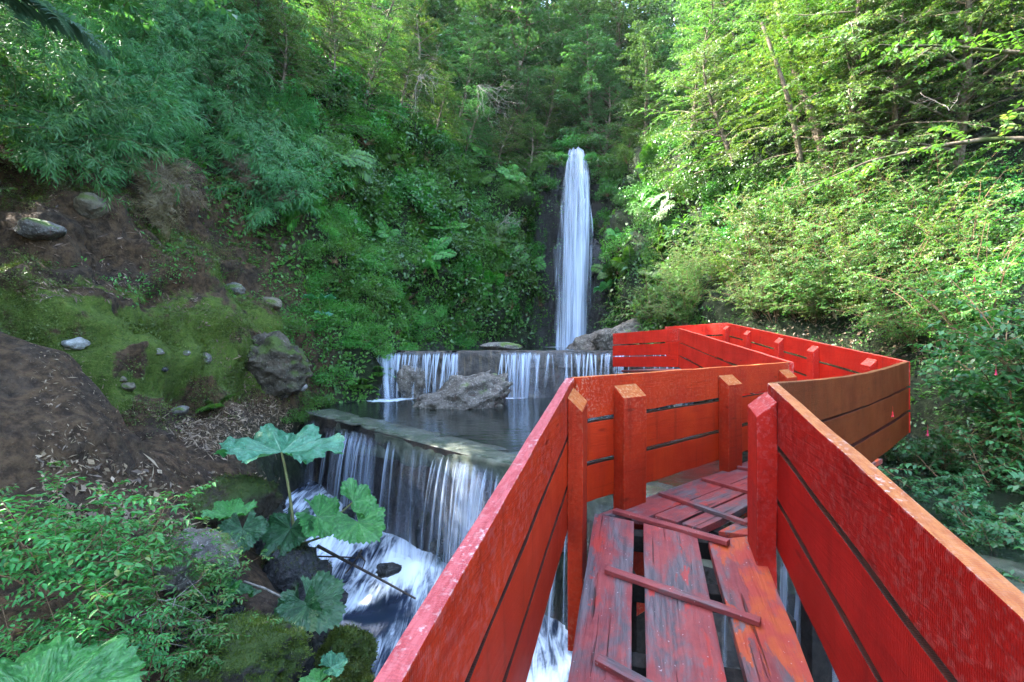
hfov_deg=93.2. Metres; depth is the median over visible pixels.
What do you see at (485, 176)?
fern
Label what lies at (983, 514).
bush
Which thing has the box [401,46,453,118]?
dead branch
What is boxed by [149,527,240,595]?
boulder
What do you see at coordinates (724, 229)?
shrub
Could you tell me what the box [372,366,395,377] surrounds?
fern
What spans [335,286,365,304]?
shrub
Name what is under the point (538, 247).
shrub
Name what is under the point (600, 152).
shrub
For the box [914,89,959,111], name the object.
dead branch
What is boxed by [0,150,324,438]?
moss tufts
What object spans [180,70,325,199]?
bamboo clump
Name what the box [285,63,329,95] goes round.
shrub
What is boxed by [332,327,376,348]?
shrub
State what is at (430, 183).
fern
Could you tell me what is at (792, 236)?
bush
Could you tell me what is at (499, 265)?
shrub
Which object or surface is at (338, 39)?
tree
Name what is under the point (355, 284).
shrub
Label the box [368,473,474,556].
falling water
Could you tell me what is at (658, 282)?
bush
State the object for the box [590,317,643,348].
boulder
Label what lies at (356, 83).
shrub
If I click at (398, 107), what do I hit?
shrub
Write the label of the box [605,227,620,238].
fern
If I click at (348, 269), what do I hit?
shrub
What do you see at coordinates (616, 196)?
fern
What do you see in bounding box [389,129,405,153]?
fern
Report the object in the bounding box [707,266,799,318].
bush
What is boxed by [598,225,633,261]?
shrub
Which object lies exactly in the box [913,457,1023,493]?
bush
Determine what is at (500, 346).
flat rock
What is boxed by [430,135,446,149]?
fern
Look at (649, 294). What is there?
bush
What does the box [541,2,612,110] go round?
tree
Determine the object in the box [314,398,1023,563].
pool water
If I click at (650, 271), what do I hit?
fern
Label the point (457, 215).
fern
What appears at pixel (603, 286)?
giant rhubarb
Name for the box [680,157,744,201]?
shrub
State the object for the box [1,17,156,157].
bamboo clump
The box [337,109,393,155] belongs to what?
shrub
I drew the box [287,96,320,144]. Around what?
shrub
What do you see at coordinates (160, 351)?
stone
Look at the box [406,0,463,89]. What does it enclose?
tree
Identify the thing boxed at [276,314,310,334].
shrub
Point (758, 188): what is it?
shrub
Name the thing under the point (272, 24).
tree
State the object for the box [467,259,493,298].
fern
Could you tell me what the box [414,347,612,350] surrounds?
top pool water
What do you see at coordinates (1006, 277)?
shrub
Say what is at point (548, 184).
shrub
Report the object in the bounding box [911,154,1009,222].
shrub
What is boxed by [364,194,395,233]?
fern
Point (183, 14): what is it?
bamboo clump
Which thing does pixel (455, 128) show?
shrub
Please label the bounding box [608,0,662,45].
tree
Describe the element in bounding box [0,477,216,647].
shrub
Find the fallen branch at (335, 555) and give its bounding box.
[317,544,415,598]
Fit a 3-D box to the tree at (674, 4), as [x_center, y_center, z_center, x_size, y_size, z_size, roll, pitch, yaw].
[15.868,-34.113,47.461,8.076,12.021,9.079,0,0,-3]
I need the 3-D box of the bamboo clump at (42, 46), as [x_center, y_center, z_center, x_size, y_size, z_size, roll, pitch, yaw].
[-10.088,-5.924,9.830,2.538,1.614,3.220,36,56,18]
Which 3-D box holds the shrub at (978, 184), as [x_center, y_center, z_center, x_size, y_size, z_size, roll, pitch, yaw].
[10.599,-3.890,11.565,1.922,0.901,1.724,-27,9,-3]
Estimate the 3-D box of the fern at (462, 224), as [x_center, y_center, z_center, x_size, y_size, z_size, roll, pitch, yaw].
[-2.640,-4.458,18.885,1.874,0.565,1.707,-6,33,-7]
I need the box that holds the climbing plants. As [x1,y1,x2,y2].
[197,8,1023,348]
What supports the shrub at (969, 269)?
on the ground at (24, 422)
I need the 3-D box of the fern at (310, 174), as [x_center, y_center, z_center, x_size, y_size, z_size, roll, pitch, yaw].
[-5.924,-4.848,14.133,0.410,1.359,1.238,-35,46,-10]
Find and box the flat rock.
[479,342,521,349]
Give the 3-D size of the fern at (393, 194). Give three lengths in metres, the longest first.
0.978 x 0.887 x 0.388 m
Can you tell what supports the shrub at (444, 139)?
on the ground at (24, 422)
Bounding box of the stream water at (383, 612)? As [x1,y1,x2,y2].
[283,479,572,681]
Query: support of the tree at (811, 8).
on the ground at (24, 422)
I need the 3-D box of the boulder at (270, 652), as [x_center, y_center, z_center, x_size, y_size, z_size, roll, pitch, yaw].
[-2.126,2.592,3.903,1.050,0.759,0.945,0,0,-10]
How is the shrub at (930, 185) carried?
on the ground at (24, 422)
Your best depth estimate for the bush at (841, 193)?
12.21 m
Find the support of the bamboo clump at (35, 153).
on the ground at (24, 422)
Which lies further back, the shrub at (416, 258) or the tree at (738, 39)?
the tree at (738, 39)
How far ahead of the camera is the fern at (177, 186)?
10.81 m
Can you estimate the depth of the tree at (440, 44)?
27.81 m
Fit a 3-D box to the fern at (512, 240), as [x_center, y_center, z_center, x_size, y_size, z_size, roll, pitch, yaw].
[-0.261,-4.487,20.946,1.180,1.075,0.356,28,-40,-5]
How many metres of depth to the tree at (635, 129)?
23.00 m
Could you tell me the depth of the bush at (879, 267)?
10.25 m
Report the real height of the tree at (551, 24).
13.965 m
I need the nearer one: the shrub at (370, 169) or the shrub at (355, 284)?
the shrub at (355, 284)
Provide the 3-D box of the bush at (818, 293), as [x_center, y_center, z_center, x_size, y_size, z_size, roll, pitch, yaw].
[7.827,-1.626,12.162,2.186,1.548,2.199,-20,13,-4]
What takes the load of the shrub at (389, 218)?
on the ground at (24, 422)
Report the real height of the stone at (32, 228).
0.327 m
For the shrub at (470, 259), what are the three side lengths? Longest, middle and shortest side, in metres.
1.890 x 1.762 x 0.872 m
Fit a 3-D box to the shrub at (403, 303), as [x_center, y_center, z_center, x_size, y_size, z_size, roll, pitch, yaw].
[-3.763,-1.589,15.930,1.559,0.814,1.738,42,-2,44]
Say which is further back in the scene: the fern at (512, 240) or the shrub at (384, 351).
the fern at (512, 240)
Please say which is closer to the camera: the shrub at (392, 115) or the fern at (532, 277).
the shrub at (392, 115)
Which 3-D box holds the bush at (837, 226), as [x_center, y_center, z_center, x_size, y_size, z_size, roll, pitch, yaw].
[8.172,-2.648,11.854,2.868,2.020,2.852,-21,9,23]
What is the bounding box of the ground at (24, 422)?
[0,8,1023,681]
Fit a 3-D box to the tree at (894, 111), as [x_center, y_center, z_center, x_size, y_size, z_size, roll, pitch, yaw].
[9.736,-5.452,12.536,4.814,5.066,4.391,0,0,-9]
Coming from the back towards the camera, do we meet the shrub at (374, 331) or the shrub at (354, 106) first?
the shrub at (354, 106)
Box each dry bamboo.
[62,139,125,179]
[93,127,196,188]
[113,141,215,217]
[125,157,203,241]
[132,143,187,192]
[212,170,246,211]
[216,141,267,197]
[219,162,281,198]
[261,183,303,216]
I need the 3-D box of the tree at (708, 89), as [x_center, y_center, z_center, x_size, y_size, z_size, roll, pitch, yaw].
[6.686,-7.737,16.488,5.311,4.899,5.868,-20,8,23]
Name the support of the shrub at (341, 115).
on the ground at (24, 422)
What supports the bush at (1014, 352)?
on the ground at (24, 422)
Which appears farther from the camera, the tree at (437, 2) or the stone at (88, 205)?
the tree at (437, 2)
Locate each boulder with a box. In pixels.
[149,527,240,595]
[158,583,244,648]
[170,608,314,681]
[186,472,283,528]
[244,331,312,400]
[254,518,268,559]
[259,540,332,594]
[270,610,331,681]
[299,590,347,626]
[396,365,430,397]
[412,370,512,409]
[567,328,608,348]
[584,238,602,284]
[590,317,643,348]
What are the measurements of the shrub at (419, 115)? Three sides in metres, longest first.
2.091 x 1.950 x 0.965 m
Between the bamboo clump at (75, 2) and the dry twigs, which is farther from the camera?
the bamboo clump at (75, 2)
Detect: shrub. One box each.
[0,461,90,546]
[0,476,150,557]
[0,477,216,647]
[0,489,145,602]
[0,571,99,660]
[5,559,170,652]
[83,548,247,643]
[84,489,218,563]
[126,598,207,681]
[142,570,282,681]
[161,530,272,606]
[244,47,298,85]
[259,142,302,163]
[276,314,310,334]
[281,402,319,424]
[282,305,333,334]
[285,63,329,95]
[287,36,332,77]
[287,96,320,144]
[289,155,323,200]
[294,31,333,80]
[294,289,350,328]
[296,237,321,255]
[297,385,337,410]
[298,105,328,134]
[302,276,325,293]
[303,236,338,262]
[306,146,335,175]
[307,264,336,287]
[307,293,358,321]
[308,261,343,293]
[309,237,361,279]
[310,103,342,135]
[310,124,355,165]
[310,362,358,388]
[314,161,358,205]
[316,216,341,246]
[319,105,351,133]
[321,64,370,110]
[323,195,351,220]
[324,144,366,188]
[324,214,355,238]
[325,265,355,289]
[328,225,362,254]
[328,271,358,294]
[329,203,371,235]
[331,95,361,119]
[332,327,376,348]
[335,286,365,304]
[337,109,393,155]
[339,301,378,322]
[340,322,392,345]
[343,321,368,347]
[345,300,373,320]
[347,315,383,331]
[349,272,378,288]
[351,167,391,200]
[355,239,376,260]
[358,210,376,232]
[358,245,395,275]
[359,242,387,261]
[359,274,400,305]
[359,300,390,320]
[361,145,384,179]
[363,109,392,148]
[364,328,396,359]
[368,231,397,242]
[368,241,387,253]
[369,89,408,122]
[371,92,395,117]
[372,150,386,172]
[377,208,402,232]
[378,331,419,371]
[380,106,398,127]
[380,276,406,302]
[383,169,426,203]
[383,236,416,262]
[384,316,408,341]
[386,145,418,180]
[386,257,402,272]
[387,279,409,309]
[390,234,429,258]
[396,300,419,321]
[399,194,433,222]
[399,304,430,331]
[402,100,424,125]
[405,251,423,265]
[405,285,427,300]
[407,179,448,226]
[409,107,430,124]
[410,319,437,341]
[411,140,421,165]
[411,205,433,230]
[412,294,424,304]
[414,169,453,200]
[415,143,437,166]
[417,159,439,178]
[418,140,438,163]
[419,258,434,274]
[420,302,449,323]
[424,225,448,245]
[430,126,463,159]
[433,221,482,263]
[435,151,464,174]
[440,119,465,143]
[441,190,456,203]
[448,311,473,325]
[449,253,479,296]
[451,328,476,347]
[455,132,475,157]
[457,282,482,314]
[459,301,483,318]
[461,322,481,334]
[463,153,482,189]
[467,230,495,266]
[469,181,487,203]
[470,196,493,221]
[483,253,507,273]
[485,214,520,238]
[486,222,508,253]
[490,248,513,270]
[494,250,531,289]
[495,218,526,244]
[496,168,530,201]
[500,241,527,270]
[504,289,519,321]
[509,151,528,173]
[514,302,535,316]
[516,209,534,229]
[525,154,548,181]
[526,219,547,245]
[528,241,545,257]
[529,289,548,314]
[533,173,560,190]
[538,149,569,168]
[552,130,585,156]
[555,151,568,160]
[572,134,607,152]
[583,152,597,161]
[584,153,618,170]
[589,207,611,240]
[590,162,615,181]
[591,145,614,154]
[591,180,622,200]
[597,166,620,183]
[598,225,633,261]
[603,263,619,280]
[610,157,627,178]
[611,193,630,210]
[617,144,634,167]
[618,179,657,215]
[628,197,683,241]
[634,119,672,148]
[637,231,666,266]
[645,151,679,187]
[648,112,678,135]
[652,121,687,157]
[655,171,686,209]
[674,174,697,211]
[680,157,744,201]
[681,161,707,190]
[697,181,739,211]
[701,197,748,227]
[713,152,758,195]
[713,209,765,250]
[730,152,793,192]
[732,180,774,209]
[737,217,799,242]
[750,161,796,201]
[757,186,831,230]
[775,157,877,197]
[819,181,892,228]
[823,150,910,197]
[834,198,912,242]
[856,207,949,253]
[872,163,951,196]
[875,173,976,217]
[891,180,995,238]
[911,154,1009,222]
[920,217,1023,289]
[927,156,1008,203]
[929,207,1023,265]
[931,148,1023,215]
[931,240,1023,325]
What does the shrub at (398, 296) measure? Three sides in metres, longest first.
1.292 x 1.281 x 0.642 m
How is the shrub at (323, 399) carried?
on the ground at (24, 422)
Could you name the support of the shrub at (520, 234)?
on the ground at (24, 422)
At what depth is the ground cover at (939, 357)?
11.11 m
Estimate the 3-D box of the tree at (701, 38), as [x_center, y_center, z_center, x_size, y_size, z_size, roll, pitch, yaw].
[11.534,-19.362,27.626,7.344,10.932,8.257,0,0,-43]
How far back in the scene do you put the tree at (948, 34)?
12.47 m
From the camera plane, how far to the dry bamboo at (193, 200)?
10.31 m
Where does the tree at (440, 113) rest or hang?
on the ground at (24, 422)
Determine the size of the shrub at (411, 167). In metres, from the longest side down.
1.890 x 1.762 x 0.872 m
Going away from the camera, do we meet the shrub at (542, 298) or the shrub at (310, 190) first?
the shrub at (310, 190)
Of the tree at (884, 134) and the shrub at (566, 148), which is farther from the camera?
the shrub at (566, 148)
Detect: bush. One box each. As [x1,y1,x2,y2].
[597,267,681,322]
[632,288,690,324]
[638,259,682,303]
[640,244,731,299]
[640,257,734,324]
[648,238,718,285]
[655,202,710,271]
[656,246,718,295]
[681,213,784,284]
[697,194,819,267]
[699,242,782,295]
[703,162,816,258]
[706,249,809,322]
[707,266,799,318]
[721,157,826,237]
[721,188,865,301]
[730,200,875,270]
[738,244,813,300]
[741,265,847,321]
[751,131,897,223]
[754,299,991,370]
[756,208,997,309]
[763,268,866,325]
[765,240,872,316]
[774,242,886,307]
[775,125,911,225]
[783,182,907,276]
[792,162,1023,274]
[799,179,983,319]
[815,246,968,353]
[824,164,1023,287]
[835,136,1023,239]
[847,204,1023,351]
[878,410,1023,516]
[884,395,1023,477]
[907,328,1023,453]
[912,471,1023,529]
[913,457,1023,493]
[915,268,1023,454]
[932,485,1023,548]
[932,496,1022,550]
[976,506,1023,529]
[988,507,1023,589]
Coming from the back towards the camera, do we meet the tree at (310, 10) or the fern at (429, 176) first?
the tree at (310, 10)
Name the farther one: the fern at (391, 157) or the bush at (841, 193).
the fern at (391, 157)
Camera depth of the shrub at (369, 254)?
15.49 m
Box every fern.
[0,0,113,58]
[142,173,196,190]
[279,194,329,231]
[295,155,324,191]
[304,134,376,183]
[317,205,333,227]
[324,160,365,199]
[332,117,368,137]
[348,379,379,389]
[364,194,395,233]
[366,125,404,154]
[371,138,401,168]
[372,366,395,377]
[373,181,389,198]
[375,217,400,244]
[379,147,416,174]
[387,188,402,197]
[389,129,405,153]
[394,165,418,189]
[403,124,436,156]
[405,218,429,244]
[412,205,424,224]
[412,220,437,239]
[417,170,439,190]
[421,237,456,269]
[423,121,466,146]
[425,247,438,276]
[426,220,467,236]
[428,172,443,190]
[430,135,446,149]
[444,212,458,222]
[450,171,465,187]
[453,194,465,211]
[457,261,476,301]
[461,128,486,164]
[463,216,482,235]
[465,150,479,166]
[465,191,474,203]
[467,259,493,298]
[471,170,496,185]
[478,227,490,246]
[483,270,504,299]
[485,221,508,246]
[485,241,510,262]
[496,164,525,190]
[498,209,522,234]
[500,178,523,198]
[500,231,518,245]
[502,245,528,269]
[526,270,537,287]
[527,169,544,190]
[528,244,545,270]
[590,263,614,281]
[599,172,615,187]
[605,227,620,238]
[606,148,622,168]
[610,245,646,281]
[612,187,628,202]
[623,199,636,214]
[627,172,640,199]
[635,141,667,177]
[635,195,674,226]
[638,180,679,211]
[638,260,665,279]
[640,167,654,181]
[653,224,669,249]
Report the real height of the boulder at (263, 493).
0.866 m
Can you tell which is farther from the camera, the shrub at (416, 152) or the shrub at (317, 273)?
the shrub at (416, 152)
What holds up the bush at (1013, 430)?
on the ground at (24, 422)
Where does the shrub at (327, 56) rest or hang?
on the ground at (24, 422)
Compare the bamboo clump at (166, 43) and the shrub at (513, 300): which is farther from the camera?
the shrub at (513, 300)
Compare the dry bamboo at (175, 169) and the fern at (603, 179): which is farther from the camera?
the fern at (603, 179)
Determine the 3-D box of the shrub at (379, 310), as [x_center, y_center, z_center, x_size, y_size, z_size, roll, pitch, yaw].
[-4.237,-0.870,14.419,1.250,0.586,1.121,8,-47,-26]
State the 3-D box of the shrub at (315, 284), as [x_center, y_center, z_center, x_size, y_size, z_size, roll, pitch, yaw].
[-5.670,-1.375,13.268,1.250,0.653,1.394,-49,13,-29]
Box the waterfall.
[557,147,592,346]
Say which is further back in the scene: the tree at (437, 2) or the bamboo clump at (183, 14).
the tree at (437, 2)
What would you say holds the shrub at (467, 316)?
on the ground at (24, 422)
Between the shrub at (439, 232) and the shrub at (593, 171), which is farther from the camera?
the shrub at (593, 171)
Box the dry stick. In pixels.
[243,580,280,597]
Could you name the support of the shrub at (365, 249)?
on the ground at (24, 422)
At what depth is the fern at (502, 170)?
21.50 m
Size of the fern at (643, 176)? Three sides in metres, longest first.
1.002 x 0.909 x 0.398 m
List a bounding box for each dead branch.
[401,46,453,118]
[464,70,519,133]
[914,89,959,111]
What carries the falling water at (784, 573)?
on the weir at (417, 454)
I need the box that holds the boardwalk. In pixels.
[373,323,1023,681]
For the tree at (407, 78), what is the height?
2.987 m
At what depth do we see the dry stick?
4.59 m
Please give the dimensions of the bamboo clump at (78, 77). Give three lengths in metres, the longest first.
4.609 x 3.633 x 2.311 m
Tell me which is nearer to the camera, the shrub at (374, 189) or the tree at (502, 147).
the shrub at (374, 189)
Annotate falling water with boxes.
[335,436,798,618]
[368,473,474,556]
[380,355,684,393]
[514,353,530,397]
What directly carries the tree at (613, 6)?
on the ground at (24, 422)
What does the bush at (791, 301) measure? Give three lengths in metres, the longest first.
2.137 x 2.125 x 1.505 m
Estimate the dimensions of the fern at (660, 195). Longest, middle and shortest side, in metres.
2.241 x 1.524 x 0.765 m
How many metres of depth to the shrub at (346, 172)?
15.05 m
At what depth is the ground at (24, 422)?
8.99 m
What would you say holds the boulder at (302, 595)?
on the ground at (24, 422)
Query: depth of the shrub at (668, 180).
18.64 m
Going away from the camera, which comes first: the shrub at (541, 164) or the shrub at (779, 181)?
the shrub at (779, 181)
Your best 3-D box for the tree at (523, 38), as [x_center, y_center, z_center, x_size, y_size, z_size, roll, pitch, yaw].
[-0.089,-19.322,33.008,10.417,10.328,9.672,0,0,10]
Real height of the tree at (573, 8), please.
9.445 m
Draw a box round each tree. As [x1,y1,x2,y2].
[0,98,17,191]
[0,155,21,172]
[57,0,237,44]
[155,0,291,87]
[207,0,315,87]
[222,0,327,63]
[227,0,331,104]
[229,0,306,47]
[273,14,373,132]
[279,0,308,31]
[279,0,318,26]
[279,0,384,91]
[279,0,467,98]
[293,0,336,42]
[294,0,376,94]
[306,2,397,55]
[314,2,416,71]
[319,0,433,105]
[325,12,417,129]
[348,0,462,96]
[364,0,470,119]
[374,36,440,119]
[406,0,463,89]
[410,24,452,98]
[412,68,472,147]
[416,0,530,105]
[417,31,510,144]
[424,50,473,131]
[428,0,577,118]
[429,0,606,152]
[439,84,506,166]
[452,28,560,159]
[455,0,557,121]
[481,107,530,185]
[483,65,561,164]
[490,3,595,138]
[500,61,585,166]
[501,112,557,189]
[508,0,590,121]
[527,0,640,138]
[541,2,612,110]
[542,13,660,156]
[547,0,603,120]
[548,0,703,135]
[564,68,638,168]
[591,7,683,123]
[591,114,648,177]
[597,19,692,145]
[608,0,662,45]
[618,15,707,127]
[624,0,753,138]
[629,0,682,38]
[642,0,680,38]
[644,0,771,115]
[647,0,683,44]
[649,29,786,193]
[660,0,762,75]
[661,0,766,76]
[671,0,709,45]
[673,0,769,118]
[679,0,771,95]
[684,0,771,87]
[684,3,762,96]
[698,0,849,142]
[703,0,906,222]
[716,0,878,109]
[725,0,890,191]
[729,2,822,79]
[731,0,852,109]
[735,0,799,85]
[739,0,1002,203]
[742,0,873,125]
[763,0,994,170]
[776,0,1002,180]
[780,0,1023,204]
[783,0,1020,202]
[784,0,1013,184]
[797,0,1021,124]
[801,0,990,102]
[816,0,1023,166]
[873,0,1023,87]
[875,0,1023,89]
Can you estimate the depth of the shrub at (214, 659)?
3.62 m
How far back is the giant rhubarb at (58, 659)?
2.63 m
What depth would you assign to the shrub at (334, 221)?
14.39 m
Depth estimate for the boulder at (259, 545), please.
6.30 m
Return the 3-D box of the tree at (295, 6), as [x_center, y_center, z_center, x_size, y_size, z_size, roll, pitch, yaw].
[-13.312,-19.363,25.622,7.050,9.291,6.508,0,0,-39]
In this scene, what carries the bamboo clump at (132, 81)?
on the ground at (24, 422)
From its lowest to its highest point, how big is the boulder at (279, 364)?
1.619 m
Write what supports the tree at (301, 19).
on the ground at (24, 422)
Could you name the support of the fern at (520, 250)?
on the ground at (24, 422)
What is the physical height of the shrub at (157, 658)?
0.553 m
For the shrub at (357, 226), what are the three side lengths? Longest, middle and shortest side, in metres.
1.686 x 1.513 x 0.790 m
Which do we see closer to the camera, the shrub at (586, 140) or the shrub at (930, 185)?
the shrub at (930, 185)
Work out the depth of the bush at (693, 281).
14.80 m
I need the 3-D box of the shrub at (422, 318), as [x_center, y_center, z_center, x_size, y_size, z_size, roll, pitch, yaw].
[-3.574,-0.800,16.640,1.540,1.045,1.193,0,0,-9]
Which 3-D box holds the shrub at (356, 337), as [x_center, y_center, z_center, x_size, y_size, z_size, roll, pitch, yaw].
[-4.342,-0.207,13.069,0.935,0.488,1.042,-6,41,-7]
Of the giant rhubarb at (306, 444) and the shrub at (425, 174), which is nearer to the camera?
the giant rhubarb at (306, 444)
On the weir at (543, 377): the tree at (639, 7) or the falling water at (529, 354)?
the falling water at (529, 354)
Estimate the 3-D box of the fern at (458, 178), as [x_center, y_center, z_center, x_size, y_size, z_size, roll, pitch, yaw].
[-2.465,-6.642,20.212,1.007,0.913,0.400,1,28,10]
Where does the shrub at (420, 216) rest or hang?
on the ground at (24, 422)
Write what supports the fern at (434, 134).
on the ground at (24, 422)
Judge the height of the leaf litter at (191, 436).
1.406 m
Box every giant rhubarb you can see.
[0,635,148,681]
[200,498,267,554]
[200,573,261,615]
[214,423,385,557]
[273,570,346,634]
[299,650,347,681]
[302,293,335,317]
[593,262,616,300]
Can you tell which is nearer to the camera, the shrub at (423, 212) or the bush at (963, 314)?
the bush at (963, 314)
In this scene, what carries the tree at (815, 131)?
on the ground at (24, 422)
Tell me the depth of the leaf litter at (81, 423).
5.02 m
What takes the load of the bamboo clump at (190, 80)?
on the ground at (24, 422)
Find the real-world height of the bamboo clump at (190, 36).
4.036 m
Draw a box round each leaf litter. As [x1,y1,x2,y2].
[13,195,281,278]
[17,275,247,333]
[27,450,283,563]
[28,337,201,472]
[142,395,298,460]
[209,309,260,401]
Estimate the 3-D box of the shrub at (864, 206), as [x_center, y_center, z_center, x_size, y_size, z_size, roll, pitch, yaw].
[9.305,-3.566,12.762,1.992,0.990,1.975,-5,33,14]
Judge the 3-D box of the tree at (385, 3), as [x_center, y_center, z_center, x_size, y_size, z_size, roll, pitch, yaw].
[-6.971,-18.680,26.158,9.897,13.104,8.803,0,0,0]
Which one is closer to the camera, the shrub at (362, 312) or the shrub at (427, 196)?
the shrub at (362, 312)
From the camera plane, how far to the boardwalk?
2.28 m
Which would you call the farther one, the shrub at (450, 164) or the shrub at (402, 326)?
the shrub at (450, 164)
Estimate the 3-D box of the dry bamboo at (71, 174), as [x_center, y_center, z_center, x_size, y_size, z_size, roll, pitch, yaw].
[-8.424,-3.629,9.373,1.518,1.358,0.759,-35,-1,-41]
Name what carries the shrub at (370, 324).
on the ground at (24, 422)
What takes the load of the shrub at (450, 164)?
on the ground at (24, 422)
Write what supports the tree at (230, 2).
on the ground at (24, 422)
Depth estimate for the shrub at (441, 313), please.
17.31 m
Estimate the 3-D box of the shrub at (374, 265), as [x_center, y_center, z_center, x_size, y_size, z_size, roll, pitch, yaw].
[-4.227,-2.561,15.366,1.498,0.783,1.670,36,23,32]
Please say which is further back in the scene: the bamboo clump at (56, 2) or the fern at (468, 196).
the fern at (468, 196)
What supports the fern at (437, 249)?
on the ground at (24, 422)
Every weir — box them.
[303,408,1023,681]
[386,350,690,397]
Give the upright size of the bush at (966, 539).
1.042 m
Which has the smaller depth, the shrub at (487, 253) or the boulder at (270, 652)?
the boulder at (270, 652)
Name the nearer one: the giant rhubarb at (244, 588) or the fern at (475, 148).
the giant rhubarb at (244, 588)
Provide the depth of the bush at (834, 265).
11.11 m
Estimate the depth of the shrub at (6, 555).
3.24 m
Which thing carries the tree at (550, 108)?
on the ground at (24, 422)
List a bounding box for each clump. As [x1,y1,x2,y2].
[0,0,152,100]
[0,2,183,211]
[0,20,134,165]
[0,40,172,171]
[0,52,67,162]
[1,4,104,70]
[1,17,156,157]
[2,0,133,46]
[2,0,176,105]
[23,0,210,128]
[26,0,204,98]
[28,40,194,163]
[32,0,201,110]
[35,0,161,37]
[57,50,211,193]
[69,25,243,136]
[85,0,178,60]
[88,7,214,158]
[98,0,264,132]
[106,78,252,186]
[122,6,194,78]
[124,0,208,58]
[134,0,275,56]
[142,0,306,91]
[144,0,241,53]
[159,42,252,126]
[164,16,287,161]
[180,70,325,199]
[188,130,354,233]
[220,0,321,61]
[230,67,331,156]
[242,64,318,155]
[267,105,342,160]
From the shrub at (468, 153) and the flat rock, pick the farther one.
the shrub at (468, 153)
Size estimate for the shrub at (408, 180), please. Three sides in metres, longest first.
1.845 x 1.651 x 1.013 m
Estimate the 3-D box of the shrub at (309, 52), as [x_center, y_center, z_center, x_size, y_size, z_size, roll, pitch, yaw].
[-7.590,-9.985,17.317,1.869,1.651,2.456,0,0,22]
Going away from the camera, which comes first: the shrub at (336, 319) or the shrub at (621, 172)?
the shrub at (336, 319)
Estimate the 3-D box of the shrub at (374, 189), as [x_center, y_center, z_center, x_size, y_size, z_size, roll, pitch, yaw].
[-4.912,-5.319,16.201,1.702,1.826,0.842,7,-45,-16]
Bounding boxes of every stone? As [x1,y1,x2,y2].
[13,217,66,239]
[61,337,90,349]
[73,192,108,218]
[120,376,126,381]
[121,382,135,390]
[156,348,164,354]
[171,405,189,415]
[183,350,190,355]
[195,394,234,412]
[204,352,211,363]
[224,282,245,294]
[262,297,281,308]
[312,621,379,670]
[320,656,375,681]
[342,503,357,520]
[376,562,401,577]
[429,537,453,555]
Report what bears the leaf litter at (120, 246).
on the ground at (24, 422)
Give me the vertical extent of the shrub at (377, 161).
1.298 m
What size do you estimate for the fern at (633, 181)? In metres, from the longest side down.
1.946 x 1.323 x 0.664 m
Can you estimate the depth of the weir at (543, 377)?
13.71 m
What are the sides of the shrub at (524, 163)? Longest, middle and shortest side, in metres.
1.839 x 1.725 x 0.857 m
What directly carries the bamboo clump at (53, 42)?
on the ground at (24, 422)
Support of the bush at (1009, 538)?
on the ground at (24, 422)
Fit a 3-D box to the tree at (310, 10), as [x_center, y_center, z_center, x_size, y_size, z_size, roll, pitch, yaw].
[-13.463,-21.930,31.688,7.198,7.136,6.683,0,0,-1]
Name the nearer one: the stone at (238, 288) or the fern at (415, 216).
the stone at (238, 288)
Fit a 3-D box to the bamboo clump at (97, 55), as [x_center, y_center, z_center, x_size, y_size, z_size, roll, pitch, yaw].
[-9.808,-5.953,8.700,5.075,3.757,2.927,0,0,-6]
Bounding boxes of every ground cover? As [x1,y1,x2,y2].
[50,157,348,364]
[169,32,578,404]
[561,27,1023,460]
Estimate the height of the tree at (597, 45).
7.939 m
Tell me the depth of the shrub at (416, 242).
16.64 m
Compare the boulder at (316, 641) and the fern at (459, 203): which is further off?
the fern at (459, 203)
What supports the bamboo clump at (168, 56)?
on the ground at (24, 422)
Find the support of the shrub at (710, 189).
on the ground at (24, 422)
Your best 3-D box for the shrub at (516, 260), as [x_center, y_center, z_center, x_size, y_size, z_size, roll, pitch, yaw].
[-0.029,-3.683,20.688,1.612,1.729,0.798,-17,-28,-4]
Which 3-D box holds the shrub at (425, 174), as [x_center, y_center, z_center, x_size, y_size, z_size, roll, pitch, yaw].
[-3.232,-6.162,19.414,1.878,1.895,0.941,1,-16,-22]
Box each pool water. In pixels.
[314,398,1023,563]
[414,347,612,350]
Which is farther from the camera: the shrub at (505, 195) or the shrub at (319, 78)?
the shrub at (505, 195)
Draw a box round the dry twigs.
[110,575,210,652]
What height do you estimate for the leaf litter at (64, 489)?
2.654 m
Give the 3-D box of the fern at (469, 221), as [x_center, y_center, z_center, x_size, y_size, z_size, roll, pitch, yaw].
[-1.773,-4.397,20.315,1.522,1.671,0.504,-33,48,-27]
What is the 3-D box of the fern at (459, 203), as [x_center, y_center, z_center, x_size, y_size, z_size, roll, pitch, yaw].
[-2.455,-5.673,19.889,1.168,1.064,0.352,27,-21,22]
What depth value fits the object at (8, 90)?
7.83 m
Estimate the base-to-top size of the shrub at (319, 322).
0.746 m
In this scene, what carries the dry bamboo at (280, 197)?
on the ground at (24, 422)
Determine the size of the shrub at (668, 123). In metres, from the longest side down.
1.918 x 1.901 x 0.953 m
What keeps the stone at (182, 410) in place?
on the ground at (24, 422)
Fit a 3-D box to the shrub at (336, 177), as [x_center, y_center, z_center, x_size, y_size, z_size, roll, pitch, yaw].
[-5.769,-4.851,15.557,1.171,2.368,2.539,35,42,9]
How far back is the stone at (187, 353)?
8.52 m
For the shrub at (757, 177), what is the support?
on the ground at (24, 422)
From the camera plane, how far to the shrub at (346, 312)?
13.07 m
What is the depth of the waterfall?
21.90 m
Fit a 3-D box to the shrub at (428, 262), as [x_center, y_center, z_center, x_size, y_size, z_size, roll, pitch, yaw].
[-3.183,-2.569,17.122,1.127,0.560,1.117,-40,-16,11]

